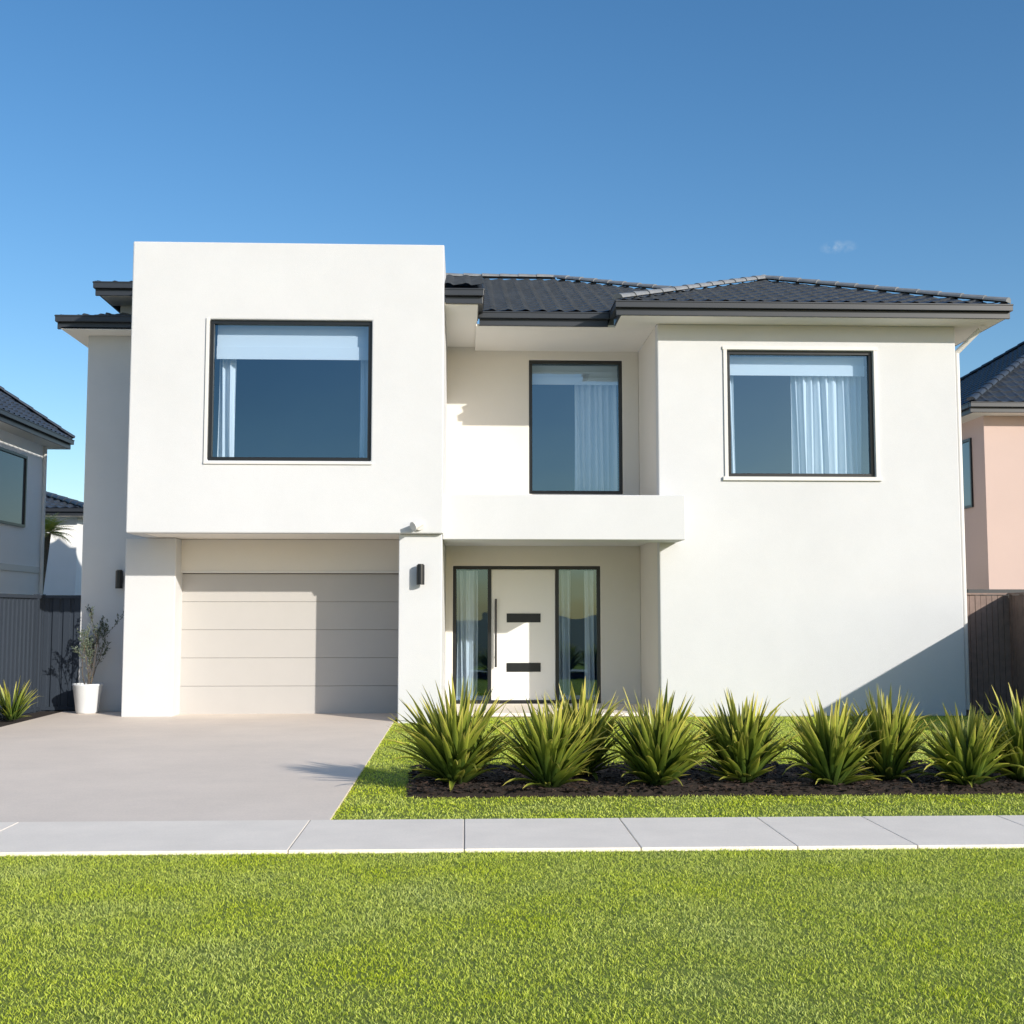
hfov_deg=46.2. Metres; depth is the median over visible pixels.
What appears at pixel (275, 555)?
garage header wall
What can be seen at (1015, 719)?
flax plant
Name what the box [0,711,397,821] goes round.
driveway
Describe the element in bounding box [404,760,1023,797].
mulch bed
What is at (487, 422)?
wall
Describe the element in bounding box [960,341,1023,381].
hip
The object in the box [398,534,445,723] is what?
garage column
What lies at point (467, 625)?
entry curtain
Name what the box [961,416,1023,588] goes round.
walls
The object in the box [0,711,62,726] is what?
side garden soil
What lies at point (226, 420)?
box curtain
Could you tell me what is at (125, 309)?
wall
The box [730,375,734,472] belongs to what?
wing curtain
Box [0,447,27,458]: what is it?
window
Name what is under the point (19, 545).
walls
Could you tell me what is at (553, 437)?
window pane
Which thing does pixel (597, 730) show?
flax plant
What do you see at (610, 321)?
wing roof
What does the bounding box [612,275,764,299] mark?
wing hip
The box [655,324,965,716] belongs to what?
wing front wall
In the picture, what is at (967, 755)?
flax plant
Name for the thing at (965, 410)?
gutter
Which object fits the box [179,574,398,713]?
garage door
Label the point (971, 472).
window
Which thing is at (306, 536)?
box soffit
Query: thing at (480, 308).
return gutter
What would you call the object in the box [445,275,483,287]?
return roof
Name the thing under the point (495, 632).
door handle
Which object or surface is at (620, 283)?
hip
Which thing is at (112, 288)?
gutter
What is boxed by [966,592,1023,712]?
paling fence
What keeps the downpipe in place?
attached to the walls at (19, 545)
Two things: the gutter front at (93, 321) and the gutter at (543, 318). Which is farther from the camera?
the gutter front at (93, 321)
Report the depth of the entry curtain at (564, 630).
23.35 m
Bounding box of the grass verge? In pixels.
[0,846,1023,1023]
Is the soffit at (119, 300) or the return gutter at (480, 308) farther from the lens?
the soffit at (119, 300)
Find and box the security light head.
[410,520,423,530]
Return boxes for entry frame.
[453,566,600,703]
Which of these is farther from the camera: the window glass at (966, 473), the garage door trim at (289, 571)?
the window glass at (966, 473)
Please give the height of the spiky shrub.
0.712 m
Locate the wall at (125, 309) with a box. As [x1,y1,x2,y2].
[120,306,131,313]
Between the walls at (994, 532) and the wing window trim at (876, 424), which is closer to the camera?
the wing window trim at (876, 424)
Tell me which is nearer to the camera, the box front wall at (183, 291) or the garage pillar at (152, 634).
the box front wall at (183, 291)
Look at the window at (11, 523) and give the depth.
27.72 m
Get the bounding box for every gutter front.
[55,315,131,328]
[444,288,483,303]
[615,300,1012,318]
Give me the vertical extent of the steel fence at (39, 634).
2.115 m
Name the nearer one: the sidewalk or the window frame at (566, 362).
the sidewalk
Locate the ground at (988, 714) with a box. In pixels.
[601,713,1010,716]
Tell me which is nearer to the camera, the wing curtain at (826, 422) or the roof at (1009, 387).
the wing curtain at (826, 422)
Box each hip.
[0,386,74,438]
[46,492,83,505]
[553,275,699,291]
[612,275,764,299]
[765,275,1010,303]
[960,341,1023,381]
[966,354,1023,400]
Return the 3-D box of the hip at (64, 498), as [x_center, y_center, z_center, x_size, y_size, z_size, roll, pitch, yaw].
[-15.475,-0.684,39.302,6.225,1.387,0.224,-4,-6,43]
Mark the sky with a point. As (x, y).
(658, 142)
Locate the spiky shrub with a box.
[0,680,39,719]
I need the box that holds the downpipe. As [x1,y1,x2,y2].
[39,446,46,594]
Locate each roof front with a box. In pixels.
[60,312,131,314]
[483,278,675,311]
[624,280,1003,303]
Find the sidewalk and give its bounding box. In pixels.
[0,815,1023,855]
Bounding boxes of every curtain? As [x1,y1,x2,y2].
[217,359,236,456]
[359,360,367,457]
[456,571,477,699]
[559,571,570,699]
[574,385,617,490]
[584,571,594,699]
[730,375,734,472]
[790,376,860,473]
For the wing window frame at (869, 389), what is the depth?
21.22 m
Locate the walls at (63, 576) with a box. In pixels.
[43,517,82,594]
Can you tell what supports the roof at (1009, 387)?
on the gutter at (996, 407)
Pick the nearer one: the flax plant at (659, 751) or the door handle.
the flax plant at (659, 751)
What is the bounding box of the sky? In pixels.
[0,0,1023,501]
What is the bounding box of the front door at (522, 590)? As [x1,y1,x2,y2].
[491,569,555,699]
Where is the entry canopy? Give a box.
[443,494,684,545]
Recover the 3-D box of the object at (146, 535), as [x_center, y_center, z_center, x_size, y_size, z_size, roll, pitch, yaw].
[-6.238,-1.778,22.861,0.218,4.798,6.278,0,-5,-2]
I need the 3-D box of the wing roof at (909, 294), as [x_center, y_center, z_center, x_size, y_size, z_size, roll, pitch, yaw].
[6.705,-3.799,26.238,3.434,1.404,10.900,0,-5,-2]
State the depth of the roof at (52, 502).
37.62 m
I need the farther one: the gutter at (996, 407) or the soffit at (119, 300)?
the gutter at (996, 407)
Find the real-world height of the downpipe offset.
0.446 m
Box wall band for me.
[0,563,39,572]
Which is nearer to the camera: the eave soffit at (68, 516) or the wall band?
the wall band
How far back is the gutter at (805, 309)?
20.64 m
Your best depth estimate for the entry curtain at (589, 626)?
23.39 m
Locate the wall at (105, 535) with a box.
[78,336,145,711]
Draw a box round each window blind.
[217,325,368,359]
[532,366,617,384]
[730,356,864,375]
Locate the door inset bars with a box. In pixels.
[507,613,540,671]
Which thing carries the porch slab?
on the ground at (988, 714)
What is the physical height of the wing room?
3.200 m
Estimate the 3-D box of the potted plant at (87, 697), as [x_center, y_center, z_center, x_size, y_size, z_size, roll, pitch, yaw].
[-7.438,2.581,21.215,0.822,1.917,1.044,-4,-6,39]
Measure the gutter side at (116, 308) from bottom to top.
0.237 m
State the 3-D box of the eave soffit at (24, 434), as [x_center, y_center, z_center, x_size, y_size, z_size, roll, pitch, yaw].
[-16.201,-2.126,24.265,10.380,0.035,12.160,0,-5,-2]
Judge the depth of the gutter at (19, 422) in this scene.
27.85 m
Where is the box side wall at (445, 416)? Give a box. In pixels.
[442,265,446,545]
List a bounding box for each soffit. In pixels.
[0,421,69,449]
[47,516,82,517]
[61,327,130,346]
[102,296,131,305]
[148,534,398,539]
[445,302,477,346]
[475,324,614,351]
[602,315,1003,351]
[961,412,1023,423]
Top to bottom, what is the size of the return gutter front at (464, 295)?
0.239 m
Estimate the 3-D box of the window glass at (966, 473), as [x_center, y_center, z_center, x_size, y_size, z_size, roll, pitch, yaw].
[11.237,-0.927,29.842,0.001,1.580,0.880,0,-5,-2]
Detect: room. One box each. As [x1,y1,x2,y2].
[213,325,360,457]
[456,569,596,699]
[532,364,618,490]
[730,355,869,473]
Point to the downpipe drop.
(963, 556)
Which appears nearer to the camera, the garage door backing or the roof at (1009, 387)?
the garage door backing
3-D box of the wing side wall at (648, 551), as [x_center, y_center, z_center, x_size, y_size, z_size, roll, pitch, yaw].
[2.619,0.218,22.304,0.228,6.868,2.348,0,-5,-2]
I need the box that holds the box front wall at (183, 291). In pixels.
[126,241,444,533]
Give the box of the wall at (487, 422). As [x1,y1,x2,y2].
[445,347,640,703]
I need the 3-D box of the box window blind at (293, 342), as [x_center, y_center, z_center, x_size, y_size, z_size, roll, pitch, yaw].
[-3.631,-2.818,19.962,2.520,0.590,0.072,0,-5,-2]
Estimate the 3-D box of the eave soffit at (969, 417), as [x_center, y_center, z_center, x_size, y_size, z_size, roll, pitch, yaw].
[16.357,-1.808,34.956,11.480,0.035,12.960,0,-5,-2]
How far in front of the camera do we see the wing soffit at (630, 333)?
21.13 m
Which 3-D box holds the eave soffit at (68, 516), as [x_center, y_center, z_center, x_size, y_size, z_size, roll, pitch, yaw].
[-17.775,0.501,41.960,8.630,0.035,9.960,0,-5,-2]
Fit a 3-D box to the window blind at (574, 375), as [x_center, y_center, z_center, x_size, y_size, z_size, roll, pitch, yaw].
[1.229,-2.692,23.647,1.700,0.390,0.072,0,-5,-2]
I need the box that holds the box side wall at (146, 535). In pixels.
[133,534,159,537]
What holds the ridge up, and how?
on the roof front at (526, 294)
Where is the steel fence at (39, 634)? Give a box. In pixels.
[0,593,80,720]
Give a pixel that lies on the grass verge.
(468, 877)
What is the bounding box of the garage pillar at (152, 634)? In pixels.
[121,538,182,716]
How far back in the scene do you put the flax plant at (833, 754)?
11.94 m
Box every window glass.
[0,450,24,523]
[962,441,970,505]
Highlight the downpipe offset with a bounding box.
[955,328,980,353]
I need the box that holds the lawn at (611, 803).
[331,715,1023,819]
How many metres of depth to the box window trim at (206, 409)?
19.50 m
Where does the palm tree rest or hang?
on the ground at (988, 714)
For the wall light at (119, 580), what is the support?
attached to the wall at (105, 535)
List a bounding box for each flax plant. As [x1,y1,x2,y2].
[384,678,520,790]
[493,688,614,788]
[527,679,629,780]
[603,678,725,785]
[686,687,802,782]
[770,690,887,785]
[839,686,936,781]
[910,703,1023,786]
[963,682,1023,781]
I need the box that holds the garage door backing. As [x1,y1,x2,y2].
[183,573,398,573]
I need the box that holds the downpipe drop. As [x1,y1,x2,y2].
[955,352,969,709]
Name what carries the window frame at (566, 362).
attached to the wall at (487, 422)
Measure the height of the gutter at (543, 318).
0.239 m
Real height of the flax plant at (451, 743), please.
1.132 m
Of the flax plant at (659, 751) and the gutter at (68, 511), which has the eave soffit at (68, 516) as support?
the gutter at (68, 511)
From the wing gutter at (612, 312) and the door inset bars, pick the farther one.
the door inset bars
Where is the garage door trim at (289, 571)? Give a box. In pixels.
[181,571,398,572]
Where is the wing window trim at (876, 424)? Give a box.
[722,346,881,480]
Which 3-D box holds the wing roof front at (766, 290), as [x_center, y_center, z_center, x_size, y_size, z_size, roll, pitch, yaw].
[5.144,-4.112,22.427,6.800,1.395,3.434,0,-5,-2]
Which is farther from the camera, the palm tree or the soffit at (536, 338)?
the palm tree
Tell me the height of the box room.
3.350 m
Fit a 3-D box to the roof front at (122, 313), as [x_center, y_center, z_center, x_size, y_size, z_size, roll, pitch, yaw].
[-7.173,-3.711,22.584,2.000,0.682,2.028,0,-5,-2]
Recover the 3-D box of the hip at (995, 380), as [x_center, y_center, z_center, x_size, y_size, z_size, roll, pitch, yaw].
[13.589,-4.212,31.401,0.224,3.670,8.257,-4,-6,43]
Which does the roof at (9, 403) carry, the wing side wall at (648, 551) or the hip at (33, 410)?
the hip at (33, 410)
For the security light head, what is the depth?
19.31 m
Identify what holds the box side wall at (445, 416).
on the garage column at (421, 636)
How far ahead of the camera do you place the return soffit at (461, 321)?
21.49 m
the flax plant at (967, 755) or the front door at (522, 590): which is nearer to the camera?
the flax plant at (967, 755)
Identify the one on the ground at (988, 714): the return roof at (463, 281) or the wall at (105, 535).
the wall at (105, 535)
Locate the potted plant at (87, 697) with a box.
[71,604,123,713]
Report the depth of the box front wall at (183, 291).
19.61 m
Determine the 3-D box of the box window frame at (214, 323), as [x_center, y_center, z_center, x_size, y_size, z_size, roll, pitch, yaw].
[-3.629,-1.986,19.711,2.650,2.330,0.090,0,-5,-2]
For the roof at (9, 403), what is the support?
on the gutter at (19, 422)
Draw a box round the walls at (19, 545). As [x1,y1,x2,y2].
[0,429,43,594]
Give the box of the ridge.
[446,273,554,278]
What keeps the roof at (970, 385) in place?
on the gutter at (965, 410)
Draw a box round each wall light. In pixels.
[115,571,122,588]
[417,565,424,584]
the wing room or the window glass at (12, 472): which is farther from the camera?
the window glass at (12, 472)
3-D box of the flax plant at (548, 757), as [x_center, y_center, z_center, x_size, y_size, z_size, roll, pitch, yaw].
[0.427,2.246,11.972,1.320,0.990,1.180,-3,-6,35]
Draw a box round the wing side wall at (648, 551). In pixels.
[638,328,658,710]
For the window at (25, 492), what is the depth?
28.55 m
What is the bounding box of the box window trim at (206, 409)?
[203,317,371,464]
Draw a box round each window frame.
[208,320,371,460]
[529,360,622,493]
[727,350,874,476]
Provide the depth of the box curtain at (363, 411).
20.12 m
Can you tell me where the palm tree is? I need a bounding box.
[43,512,75,590]
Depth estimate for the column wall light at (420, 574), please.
19.40 m
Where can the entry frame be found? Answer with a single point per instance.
(557, 569)
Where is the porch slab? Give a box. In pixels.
[445,704,654,716]
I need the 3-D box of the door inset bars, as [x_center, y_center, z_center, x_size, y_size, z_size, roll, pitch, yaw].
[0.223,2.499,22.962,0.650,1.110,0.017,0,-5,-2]
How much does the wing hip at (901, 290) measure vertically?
1.415 m
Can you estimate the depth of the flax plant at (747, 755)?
12.12 m
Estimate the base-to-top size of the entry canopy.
0.750 m
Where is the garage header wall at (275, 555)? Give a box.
[181,539,398,570]
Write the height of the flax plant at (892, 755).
1.007 m
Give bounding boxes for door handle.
[495,599,496,666]
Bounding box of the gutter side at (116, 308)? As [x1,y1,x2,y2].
[92,282,120,312]
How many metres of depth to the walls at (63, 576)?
37.50 m
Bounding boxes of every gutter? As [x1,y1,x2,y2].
[0,408,74,448]
[45,508,83,515]
[93,281,132,295]
[477,289,484,320]
[478,311,609,326]
[609,301,620,325]
[961,402,972,416]
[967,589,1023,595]
[969,401,1023,412]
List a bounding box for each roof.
[0,391,71,438]
[45,495,80,507]
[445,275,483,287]
[608,281,756,333]
[767,280,1007,303]
[960,345,1023,404]
[972,361,1023,401]
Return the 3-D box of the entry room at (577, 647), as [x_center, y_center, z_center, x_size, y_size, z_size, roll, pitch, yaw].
[0.492,2.405,24.789,3.670,2.880,3.270,0,-5,-2]

